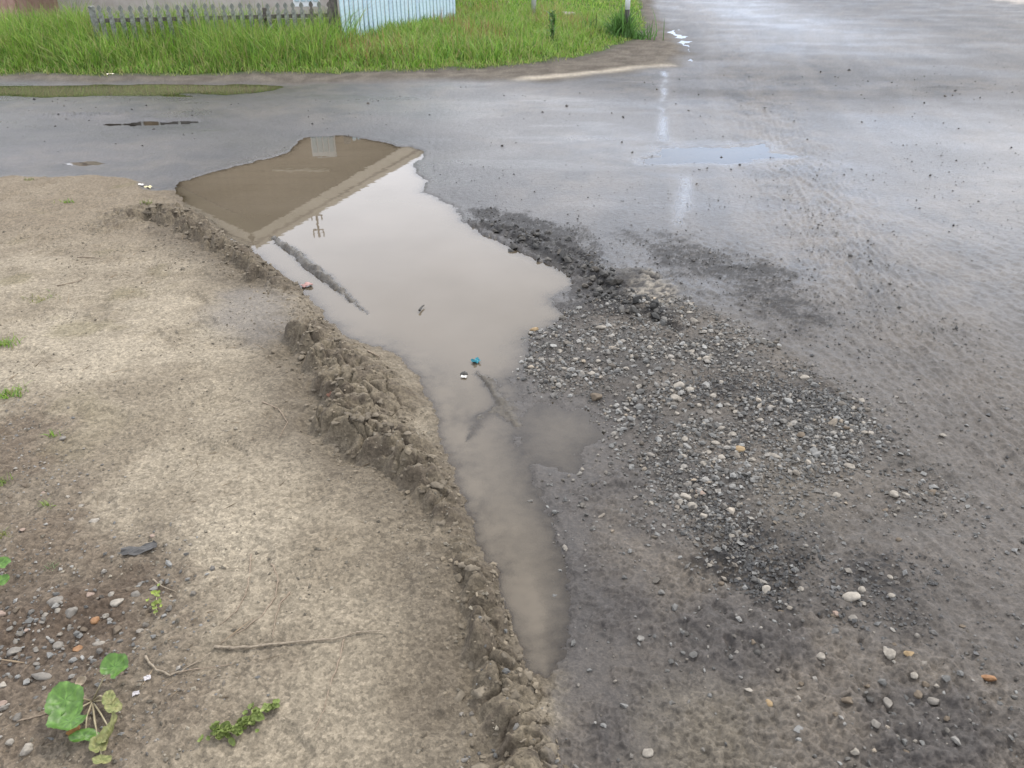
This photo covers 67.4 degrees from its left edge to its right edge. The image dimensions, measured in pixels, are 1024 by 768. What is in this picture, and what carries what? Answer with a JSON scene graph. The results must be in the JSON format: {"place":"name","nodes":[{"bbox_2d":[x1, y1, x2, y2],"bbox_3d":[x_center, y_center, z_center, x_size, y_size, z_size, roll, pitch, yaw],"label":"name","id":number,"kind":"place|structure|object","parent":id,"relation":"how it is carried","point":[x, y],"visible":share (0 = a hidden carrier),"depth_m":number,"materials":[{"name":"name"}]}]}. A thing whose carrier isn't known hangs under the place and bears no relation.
{"place":"outdoors","nodes":[
{"label":"outdoors","id":0,"kind":"place"},
{"bbox_2d":[0,175,562,767],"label":"dirt verge","id":1,"kind":"structure","parent":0,"point":[376,711],"depth_m":2.36,"materials":[{"name":"soil"}]},
{"bbox_2d":[0,700,6,706],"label":"stone","id":2,"kind":"object","parent":1,"relation":"on","point":[3,702],"visible":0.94,"depth_m":1.82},
{"bbox_2d":[0,556,10,585],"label":"broad leaved weed","id":3,"kind":"object","parent":1,"relation":"on","point":[4,562],"visible":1,"depth_m":2.16,"materials":[{"name":"green plant"}]},
{"bbox_2d":[0,472,16,485],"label":"grass tuft","id":4,"kind":"object","parent":1,"relation":"on","point":[2,482],"visible":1,"depth_m":2.54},
{"bbox_2d":[5,738,14,745],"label":"stone","id":5,"kind":"object","parent":1,"relation":"on","point":[10,741],"visible":1,"depth_m":1.71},
{"bbox_2d":[0,332,23,347],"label":"grass tuft","id":6,"kind":"object","parent":1,"relation":"on","point":[3,342],"visible":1,"depth_m":3.43,"materials":[{"name":"plant"}]},
{"bbox_2d":[0,381,26,398],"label":"grass tuft","id":7,"kind":"object","parent":1,"relation":"on","point":[16,391],"visible":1,"depth_m":3.04,"materials":[{"name":"plant"}]},
{"bbox_2d":[6,647,21,656],"bbox_3d":[-1.271,0.684,1.959,0.034,0.019,0.033,2,25,4],"label":"stone","id":8,"kind":"object","parent":1,"relation":"on","point":[13,651],"visible":1,"depth_m":1.95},
{"bbox_2d":[20,743,33,755],"bbox_3d":[-1.071,0.807,1.696,0.026,0.021,0.034,1,19,-9],"label":"stone","id":9,"kind":"object","parent":1,"relation":"on","point":[27,749],"visible":1,"depth_m":1.69,"materials":[{"name":"stone"}]},
{"bbox_2d":[21,288,59,303],"bbox_3d":[-2.402,-0.432,3.914,0.192,0.045,0.170,22,36,33],"label":"grass tuft","id":10,"kind":"object","parent":1,"relation":"on","point":[39,298],"visible":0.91,"depth_m":3.92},
{"bbox_2d":[31,672,51,680],"bbox_3d":[-1.154,0.715,1.884,0.052,0.019,0.026,9,21,6],"label":"stone","id":11,"kind":"object","parent":1,"relation":"on","point":[40,676],"visible":1,"depth_m":1.88,"materials":[{"name":"stone"}]},
{"bbox_2d":[36,499,55,509],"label":"grass tuft","id":12,"kind":"object","parent":1,"relation":"on","point":[43,503],"visible":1,"depth_m":2.46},
{"bbox_2d":[41,430,65,437],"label":"grass tuft","id":13,"kind":"object","parent":1,"relation":"on","point":[52,433],"visible":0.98,"depth_m":2.80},
{"bbox_2d":[46,596,62,606],"bbox_3d":[-1.242,0.597,2.092,0.044,0.030,0.039,1,18,-18],"label":"stone","id":14,"kind":"object","parent":1,"relation":"on","point":[53,600],"visible":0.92,"depth_m":2.08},
{"bbox_2d":[17,694,94,721],"bbox_3d":[-1.064,0.760,1.798,0.168,0.006,0.014,-14,32,-23],"label":"dry root","id":15,"kind":"object","parent":1,"relation":"on","point":[39,715],"visible":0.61,"depth_m":1.78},
{"bbox_2d":[52,641,63,649],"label":"stone","id":16,"kind":"object","parent":1,"relation":"on","point":[58,645],"visible":0.99,"depth_m":1.97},
{"bbox_2d":[65,607,77,618],"bbox_3d":[-1.185,0.612,2.063,0.030,0.026,0.038,24,49,15],"label":"stone","id":17,"kind":"object","parent":1,"relation":"on","point":[70,612],"visible":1,"depth_m":2.06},
{"bbox_2d":[66,725,79,736],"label":"dead leaf","id":18,"kind":"object","parent":1,"relation":"on","point":[69,732],"visible":0.46,"depth_m":1.73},
{"bbox_2d":[72,645,82,651],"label":"stone","id":19,"kind":"object","parent":1,"relation":"on","point":[77,648],"visible":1,"depth_m":1.96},
{"bbox_2d":[75,676,86,685],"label":"dead leaf","id":20,"kind":"object","parent":1,"relation":"on","point":[80,680],"visible":0.84,"depth_m":1.86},
{"bbox_2d":[80,627,87,631],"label":"stone","id":21,"kind":"object","parent":1,"relation":"on","point":[83,629],"visible":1,"depth_m":2.02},
{"bbox_2d":[44,653,128,763],"bbox_3d":[-0.978,0.750,1.754,0.164,0.079,0.264,-6,30,-11],"label":"broad leaved weed","id":22,"kind":"object","parent":1,"relation":"on","point":[63,706],"visible":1,"depth_m":1.75,"materials":[{"name":"green plant"}]},
{"bbox_2d":[89,518,99,522],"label":"stone","id":23,"kind":"object","parent":1,"relation":"on","point":[94,520],"visible":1,"depth_m":2.37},
{"bbox_2d":[90,616,99,623],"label":"stone","id":24,"kind":"object","parent":1,"relation":"on","point":[94,620],"visible":1,"depth_m":2.04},
{"bbox_2d":[92,641,105,645],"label":"stone","id":25,"kind":"object","parent":1,"relation":"on","point":[98,643],"visible":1,"depth_m":1.97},
{"bbox_2d":[0,536,214,737],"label":"soil pebbles","id":26,"kind":"object","parent":1,"relation":"on","point":[21,632],"visible":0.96,"depth_m":2.00,"materials":[{"name":"stone"}]},
{"bbox_2d":[110,598,123,606],"bbox_3d":[-1.079,0.597,2.097,0.037,0.018,0.032,-7,21,11],"label":"stone","id":27,"kind":"object","parent":1,"relation":"on","point":[116,602],"visible":1,"depth_m":2.09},
{"bbox_2d":[113,625,121,634],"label":"stone","id":28,"kind":"object","parent":1,"relation":"on","point":[117,629],"visible":1,"depth_m":2.01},
{"bbox_2d":[131,591,140,596],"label":"stone","id":29,"kind":"object","parent":1,"relation":"on","point":[135,594],"visible":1,"depth_m":2.12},
{"bbox_2d":[120,540,156,555],"bbox_3d":[-1.101,0.487,2.264,0.101,0.016,0.037,-11,31,-19],"label":"plastic scrap","id":30,"kind":"object","parent":1,"relation":"on","point":[131,550],"visible":1,"depth_m":2.26,"materials":[{"name":"plastic"}]},
{"bbox_2d":[140,609,148,615],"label":"stone","id":31,"kind":"object","parent":1,"relation":"on","point":[144,612],"visible":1,"depth_m":2.06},
{"bbox_2d":[0,392,293,767],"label":"soil grit","id":32,"kind":"object","parent":1,"relation":"on","point":[91,657],"visible":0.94,"depth_m":2.15,"materials":[{"name":"stone"}]},
{"bbox_2d":[143,675,150,680],"bbox_3d":[-0.888,0.714,1.868,0.018,0.005,0.014,-11,31,-19],"label":"paper scrap","id":33,"kind":"object","parent":1,"relation":"on","point":[147,677],"visible":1,"depth_m":1.87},
{"bbox_2d":[146,583,161,615],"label":"creeping weed","id":34,"kind":"object","parent":1,"relation":"on","point":[155,602],"visible":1,"depth_m":2.08,"materials":[{"name":"plant"}]},
{"bbox_2d":[152,578,176,592],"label":"dry twig","id":35,"kind":"object","parent":1,"relation":"on","point":[153,579],"visible":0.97,"depth_m":2.15,"materials":[{"name":"wood"}]},
{"bbox_2d":[144,652,210,675],"bbox_3d":[-0.839,0.697,1.907,0.162,0.012,0.069,-3,30,-5],"label":"dry twig","id":36,"kind":"object","parent":1,"relation":"on","point":[152,665],"visible":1,"depth_m":1.90,"materials":[{"name":"wood"}]},
{"bbox_2d":[170,663,233,674],"bbox_3d":[-0.768,0.704,1.901,0.150,0.006,0.008,-7,30,-11],"label":"dry twig","id":37,"kind":"object","parent":1,"relation":"on","point":[202,668],"visible":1,"depth_m":1.90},
{"bbox_2d":[220,554,251,624],"bbox_3d":[-0.752,0.567,2.142,0.041,0.015,0.282,0,29,0],"label":"dry root","id":38,"kind":"object","parent":1,"relation":"on","point":[246,588],"visible":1,"depth_m":2.13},
{"bbox_2d":[197,698,279,745],"bbox_3d":[-0.620,0.776,1.759,0.190,0.033,0.084,-23,37,-35],"label":"creeping weed","id":39,"kind":"object","parent":1,"relation":"on","point":[225,729],"visible":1,"depth_m":1.75,"materials":[{"name":"plant"}]},
{"bbox_2d":[220,563,278,643],"bbox_3d":[-0.687,0.593,2.087,0.073,0.010,0.295,5,30,8],"label":"dry root","id":40,"kind":"object","parent":1,"relation":"on","point":[272,565],"visible":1,"depth_m":2.09,"materials":[{"name":"wood"}]},
{"bbox_2d":[0,234,511,767],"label":"straw bits","id":41,"kind":"object","parent":1,"relation":"on","point":[186,502],"visible":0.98,"depth_m":2.57,"materials":[{"name":"plant"}]},
{"bbox_2d":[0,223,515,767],"bbox_3d":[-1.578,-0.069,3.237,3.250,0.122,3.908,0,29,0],"label":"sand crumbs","id":42,"kind":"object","parent":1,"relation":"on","point":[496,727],"visible":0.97,"depth_m":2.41,"materials":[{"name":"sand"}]},
{"bbox_2d":[262,401,287,435],"bbox_3d":[-0.895,0.128,2.931,0.054,0.014,0.291,-15,33,-25],"label":"dry root","id":43,"kind":"object","parent":1,"relation":"on","point":[280,412],"visible":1,"depth_m":2.98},
{"bbox_2d":[272,591,290,637],"bbox_3d":[-0.624,0.614,2.051,0.018,0.007,0.165,1,30,2],"label":"dry root","id":44,"kind":"object","parent":1,"relation":"on","point":[289,592],"visible":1,"depth_m":2.07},
{"bbox_2d":[214,630,380,648],"bbox_3d":[-0.550,0.660,1.969,0.421,0.018,0.024,-3,30,-5],"label":"dry twig","id":45,"kind":"object","parent":1,"relation":"on","point":[253,646],"visible":1,"depth_m":1.96,"materials":[{"name":"wood"}]},
{"bbox_2d":[314,638,344,729],"bbox_3d":[-0.439,0.722,1.864,0.010,0.012,0.261,2,30,3],"label":"dry root","id":46,"kind":"object","parent":1,"relation":"on","point":[332,678],"visible":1,"depth_m":1.88,"materials":[{"name":"wood"}]},
{"bbox_2d":[0,0,648,75],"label":"grassed ground","id":47,"kind":"structure","parent":0,"point":[340,69],"depth_m":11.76,"materials":[{"name":"plant"}]},
{"bbox_2d":[0,0,60,20],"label":"shed","id":48,"kind":"structure","parent":47,"relation":"on","point":[7,4],"depth_m":15.17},
{"bbox_2d":[0,0,377,74],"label":"tall grass","id":49,"kind":"structure","parent":47,"relation":"on","point":[62,41],"depth_m":11.60,"materials":[{"name":"plant"}]},
{"bbox_2d":[88,1,333,45],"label":"picket fence","id":50,"kind":"object","parent":47,"relation":"on","point":[111,19],"visible":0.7,"depth_m":12.14,"materials":[{"name":"paint"}]},
{"bbox_2d":[57,0,422,19],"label":"house","id":51,"kind":"structure","parent":47,"relation":"on","point":[124,4],"depth_m":16.16,"materials":[{"name":"white paint"}]},
{"bbox_2d":[293,0,319,6],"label":"door","id":52,"kind":"structure","parent":51,"relation":"in","point":[305,3],"depth_m":16.14,"materials":[{"name":"white paint"}]},
{"bbox_2d":[0,52,570,77],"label":"edge grass","id":53,"kind":"structure","parent":47,"relation":"on","point":[336,71],"depth_m":11.15,"materials":[{"name":"plant"}]},
{"bbox_2d":[329,0,455,37],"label":"blue fence","id":54,"kind":"object","parent":47,"relation":"on","point":[396,11],"visible":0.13,"depth_m":13.98,"materials":[{"name":"paint"}]},
{"bbox_2d":[415,0,643,22],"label":"lawn grass","id":55,"kind":"structure","parent":47,"relation":"on","point":[633,4],"depth_m":21.65,"materials":[{"name":"plant"}]},
{"bbox_2d":[531,0,535,15],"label":"metal pole","id":56,"kind":"object","parent":47,"relation":"on","point":[533,3],"depth_m":17.32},
{"bbox_2d":[541,10,559,40],"bbox_3d":[0.701,-6.276,13.533,0.392,0.658,0.401,-18,34,-28],"label":"tall weed","id":57,"kind":"object","parent":47,"relation":"on","point":[552,16],"visible":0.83,"depth_m":13.47,"materials":[{"name":"green plant"}]},
{"bbox_2d":[577,2,663,39],"bbox_3d":[2.194,-7.358,15.501,2.124,0.710,1.767,-9,31,-15],"label":"weed clump","id":58,"kind":"object","parent":47,"relation":"on","point":[617,26],"visible":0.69,"depth_m":15.28,"materials":[{"name":"green plant"}]},
{"bbox_2d":[623,0,629,32],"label":"marker post","id":59,"kind":"object","parent":47,"relation":"on","point":[627,7],"visible":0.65,"depth_m":15.19,"materials":[{"name":"white paint"}]},
{"bbox_2d":[84,202,567,767],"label":"mud ridge","id":60,"kind":"structure","parent":0,"point":[496,706],"depth_m":2.74,"materials":[{"name":"soil"}]},
{"bbox_2d":[118,203,557,767],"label":"mud clods","id":61,"kind":"object","parent":60,"relation":"on","point":[475,693],"visible":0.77,"depth_m":2.54,"materials":[{"name":"soil"}]},
{"bbox_2d":[117,202,568,767],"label":"earth crumbs","id":62,"kind":"object","parent":60,"relation":"on","point":[511,632],"visible":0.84,"depth_m":2.62,"materials":[{"name":"soil"}]},
{"bbox_2d":[0,0,688,83],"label":"gravel shoulder","id":63,"kind":"object","parent":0,"point":[631,55],"visible":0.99,"depth_m":11.10},
{"bbox_2d":[313,0,617,63],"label":"seed grass","id":64,"kind":"structure","parent":0,"point":[464,24],"depth_m":13.52,"materials":[{"name":"plant"}]},
{"bbox_2d":[0,0,1023,767],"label":"asphalt road","id":65,"kind":"structure","parent":0,"point":[834,132],"depth_m":4.38,"materials":[{"name":"asphalt"}]},
{"bbox_2d":[0,85,273,96],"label":"roadside puddle water","id":66,"kind":"structure","parent":65,"relation":"on","point":[46,91],"depth_m":10.08,"materials":[{"name":"brown liquid"}]},
{"bbox_2d":[178,136,570,671],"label":"puddle water","id":67,"kind":"structure","parent":65,"relation":"on","point":[379,237],"depth_m":4.30,"materials":[{"name":"brown liquid"}]},
{"bbox_2d":[301,282,312,286],"bbox_3d":[-1.118,-0.543,4.186,0.059,0.014,0.049,-16,33,-25],"label":"candy wrapper","id":68,"kind":"object","parent":67,"relation":"on","point":[306,284],"visible":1,"depth_m":4.18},
{"bbox_2d":[471,357,480,362],"bbox_3d":[-0.160,-0.104,3.414,0.038,0.016,0.037,-16,33,-26],"label":"bottle cap scrap","id":69,"kind":"object","parent":67,"relation":"on","point":[476,360],"visible":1,"depth_m":3.41,"materials":[{"name":"teal plastic"}]},
{"bbox_2d":[0,63,1019,165],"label":"road grit","id":70,"kind":"object","parent":65,"relation":"on","point":[565,105],"visible":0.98,"depth_m":8.70,"materials":[{"name":"stone"}]},
{"bbox_2d":[457,201,687,329],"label":"asphalt crumbs","id":71,"kind":"object","parent":65,"relation":"on","point":[585,297],"visible":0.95,"depth_m":4.73,"materials":[{"name":"asphalt"}]},
{"bbox_2d":[642,748,652,757],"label":"stone","id":72,"kind":"object","parent":65,"relation":"on","point":[647,753],"visible":1,"depth_m":1.74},
{"bbox_2d":[667,30,693,60],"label":"road puddle water","id":73,"kind":"structure","parent":65,"relation":"on","point":[679,36],"depth_m":16.04,"materials":[{"name":"white liquid"}]},
{"bbox_2d":[433,144,1020,264],"bbox_3d":[2.075,-1.423,5.755,5.570,0.087,3.360,0,29,0],"label":"road grit","id":74,"kind":"object","parent":65,"relation":"on","point":[774,196],"visible":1,"depth_m":5.64,"materials":[{"name":"gravel"}]},
{"bbox_2d":[457,443,1017,767],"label":"mud pebbles","id":75,"kind":"object","parent":65,"relation":"on","point":[798,728],"visible":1,"depth_m":1.97,"materials":[{"name":"stone"}]},
{"bbox_2d":[599,224,879,356],"bbox_3d":[1.219,-0.613,4.269,1.017,0.031,1.978,-14,32,-23],"label":"dark grit","id":76,"kind":"object","parent":65,"relation":"on","point":[761,303],"visible":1,"depth_m":4.19,"materials":[{"name":"gravel"}]},
{"bbox_2d":[753,649,760,655],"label":"stone","id":77,"kind":"object","parent":65,"relation":"on","point":[757,652],"visible":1,"depth_m":1.98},
{"bbox_2d":[762,585,770,593],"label":"stone","id":78,"kind":"object","parent":65,"relation":"on","point":[765,588],"visible":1,"depth_m":2.16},
{"bbox_2d":[766,699,772,706],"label":"stone","id":79,"kind":"object","parent":65,"relation":"on","point":[769,703],"visible":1,"depth_m":1.84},
{"bbox_2d":[816,652,825,659],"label":"stone","id":80,"kind":"object","parent":65,"relation":"on","point":[820,655],"visible":1,"depth_m":1.96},
{"bbox_2d":[841,697,852,703],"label":"stone","id":81,"kind":"object","parent":65,"relation":"on","point":[847,700],"visible":1,"depth_m":1.84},
{"bbox_2d":[842,592,860,601],"bbox_3d":[0.944,0.591,2.137,0.053,0.024,0.036,-12,19,0],"label":"stone","id":82,"kind":"object","parent":65,"relation":"on","point":[850,596],"visible":1,"depth_m":2.13,"materials":[{"name":"stone"}]},
{"bbox_2d":[848,615,857,620],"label":"stone","id":83,"kind":"object","parent":65,"relation":"on","point":[850,617],"visible":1,"depth_m":2.07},
{"bbox_2d":[850,748,859,755],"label":"stone","id":84,"kind":"object","parent":65,"relation":"on","point":[854,751],"visible":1,"depth_m":1.73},
{"bbox_2d":[858,586,865,592],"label":"stone","id":85,"kind":"object","parent":65,"relation":"on","point":[862,589],"visible":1,"depth_m":2.15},
{"bbox_2d":[866,695,873,702],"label":"stone","id":86,"kind":"object","parent":65,"relation":"on","point":[869,698],"visible":1,"depth_m":1.85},
{"bbox_2d":[871,719,880,728],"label":"stone","id":87,"kind":"object","parent":65,"relation":"on","point":[875,723],"visible":1,"depth_m":1.78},
{"bbox_2d":[883,697,892,708],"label":"stone","id":88,"kind":"object","parent":65,"relation":"on","point":[888,702],"visible":1,"depth_m":1.84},
{"bbox_2d":[883,648,895,659],"bbox_3d":[0.963,0.690,1.961,0.030,0.023,0.033,14,33,24],"label":"stone","id":89,"kind":"object","parent":65,"relation":"on","point":[890,654],"visible":1,"depth_m":1.96,"materials":[{"name":"stone"}]},
{"bbox_2d":[800,539,1004,663],"bbox_3d":[1.070,0.593,2.146,0.520,0.035,0.474,0,29,0],"label":"clinker grit","id":90,"kind":"object","parent":65,"relation":"on","point":[931,582],"visible":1,"depth_m":2.13,"materials":[{"name":"gravel"}]},
{"bbox_2d":[783,191,1023,740],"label":"track grit","id":91,"kind":"object","parent":65,"relation":"on","point":[976,534],"visible":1,"depth_m":3.01,"materials":[{"name":"gravel"}]},
{"bbox_2d":[903,651,913,655],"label":"stone","id":92,"kind":"object","parent":65,"relation":"on","point":[908,653],"visible":1,"depth_m":1.96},
{"bbox_2d":[910,672,917,678],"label":"stone","id":93,"kind":"object","parent":65,"relation":"on","point":[914,675],"visible":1,"depth_m":1.91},
{"bbox_2d":[914,690,922,698],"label":"stone","id":94,"kind":"object","parent":65,"relation":"on","point":[918,694],"visible":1,"depth_m":1.85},
{"bbox_2d":[922,681,929,687],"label":"stone","id":95,"kind":"object","parent":65,"relation":"on","point":[925,684],"visible":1,"depth_m":1.88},
{"bbox_2d":[927,697,939,704],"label":"stone","id":96,"kind":"object","parent":65,"relation":"on","point":[933,701],"visible":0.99,"depth_m":1.85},
{"bbox_2d":[981,675,996,681],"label":"stone","id":97,"kind":"object","parent":65,"relation":"on","point":[990,678],"visible":1,"depth_m":1.90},
{"bbox_2d":[510,288,960,586],"bbox_3d":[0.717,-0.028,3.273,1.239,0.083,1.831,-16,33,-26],"label":"crushed gravel","id":98,"kind":"structure","parent":0,"point":[707,358],"depth_m":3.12,"materials":[{"name":"gravel"}]},
{"bbox_2d":[480,218,671,325],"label":"asphalt fragments","id":99,"kind":"object","parent":98,"relation":"on","point":[653,304],"visible":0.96,"depth_m":4.19,"materials":[{"name":"asphalt"}]},
{"bbox_2d":[590,393,601,400],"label":"stone","id":100,"kind":"object","parent":98,"relation":"on","point":[595,396],"visible":1,"depth_m":3.11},
{"bbox_2d":[595,325,605,328],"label":"stone","id":101,"kind":"object","parent":98,"relation":"on","point":[600,327],"visible":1,"depth_m":3.69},
{"bbox_2d":[670,394,681,401],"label":"stone","id":102,"kind":"object","parent":98,"relation":"on","point":[674,397],"visible":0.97,"depth_m":3.08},
{"bbox_2d":[673,381,684,387],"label":"stone","id":103,"kind":"object","parent":98,"relation":"on","point":[679,384],"visible":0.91,"depth_m":3.17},
{"bbox_2d":[680,493,690,499],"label":"stone","id":104,"kind":"object","parent":98,"relation":"on","point":[685,496],"visible":0.98,"depth_m":2.55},
{"bbox_2d":[684,387,693,391],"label":"stone","id":105,"kind":"object","parent":98,"relation":"on","point":[688,389],"visible":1,"depth_m":3.13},
{"bbox_2d":[687,502,697,509],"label":"stone","id":106,"kind":"object","parent":98,"relation":"on","point":[689,504],"visible":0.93,"depth_m":2.50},
{"bbox_2d":[735,445,744,452],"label":"stone","id":107,"kind":"object","parent":98,"relation":"on","point":[739,449],"visible":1,"depth_m":2.77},
{"bbox_2d":[661,487,847,609],"bbox_3d":[0.758,0.472,2.362,0.427,0.041,0.596,-9,31,-16],"label":"black grit","id":108,"kind":"object","parent":98,"relation":"on","point":[758,586],"visible":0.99,"depth_m":2.25,"materials":[{"name":"gravel"}]},
{"bbox_2d":[651,365,872,425],"bbox_3d":[0.982,0.039,3.119,0.846,0.043,0.493,0,29,0],"label":"mixed grit","id":109,"kind":"object","parent":98,"relation":"on","point":[801,395],"visible":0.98,"depth_m":3.07,"materials":[{"name":"gravel"}]},
{"bbox_2d":[769,452,781,458],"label":"stone","id":110,"kind":"object","parent":98,"relation":"on","point":[774,455],"visible":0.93,"depth_m":2.73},
{"bbox_2d":[796,432,804,436],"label":"stone","id":111,"kind":"object","parent":98,"relation":"on","point":[800,434],"visible":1,"depth_m":2.84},
{"bbox_2d":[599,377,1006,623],"bbox_3d":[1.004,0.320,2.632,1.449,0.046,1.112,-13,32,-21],"label":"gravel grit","id":112,"kind":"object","parent":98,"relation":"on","point":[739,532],"visible":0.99,"depth_m":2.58,"materials":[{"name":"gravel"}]},
{"bbox_2d":[832,492,840,497],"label":"stone","id":113,"kind":"object","parent":98,"relation":"on","point":[837,495],"visible":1,"depth_m":2.54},
{"bbox_2d":[844,463,854,468],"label":"stone","id":114,"kind":"object","parent":98,"relation":"on","point":[849,465],"visible":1,"depth_m":2.67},
{"bbox_2d":[889,490,898,497],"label":"stone","id":115,"kind":"object","parent":98,"relation":"on","point":[893,493],"visible":1,"depth_m":2.52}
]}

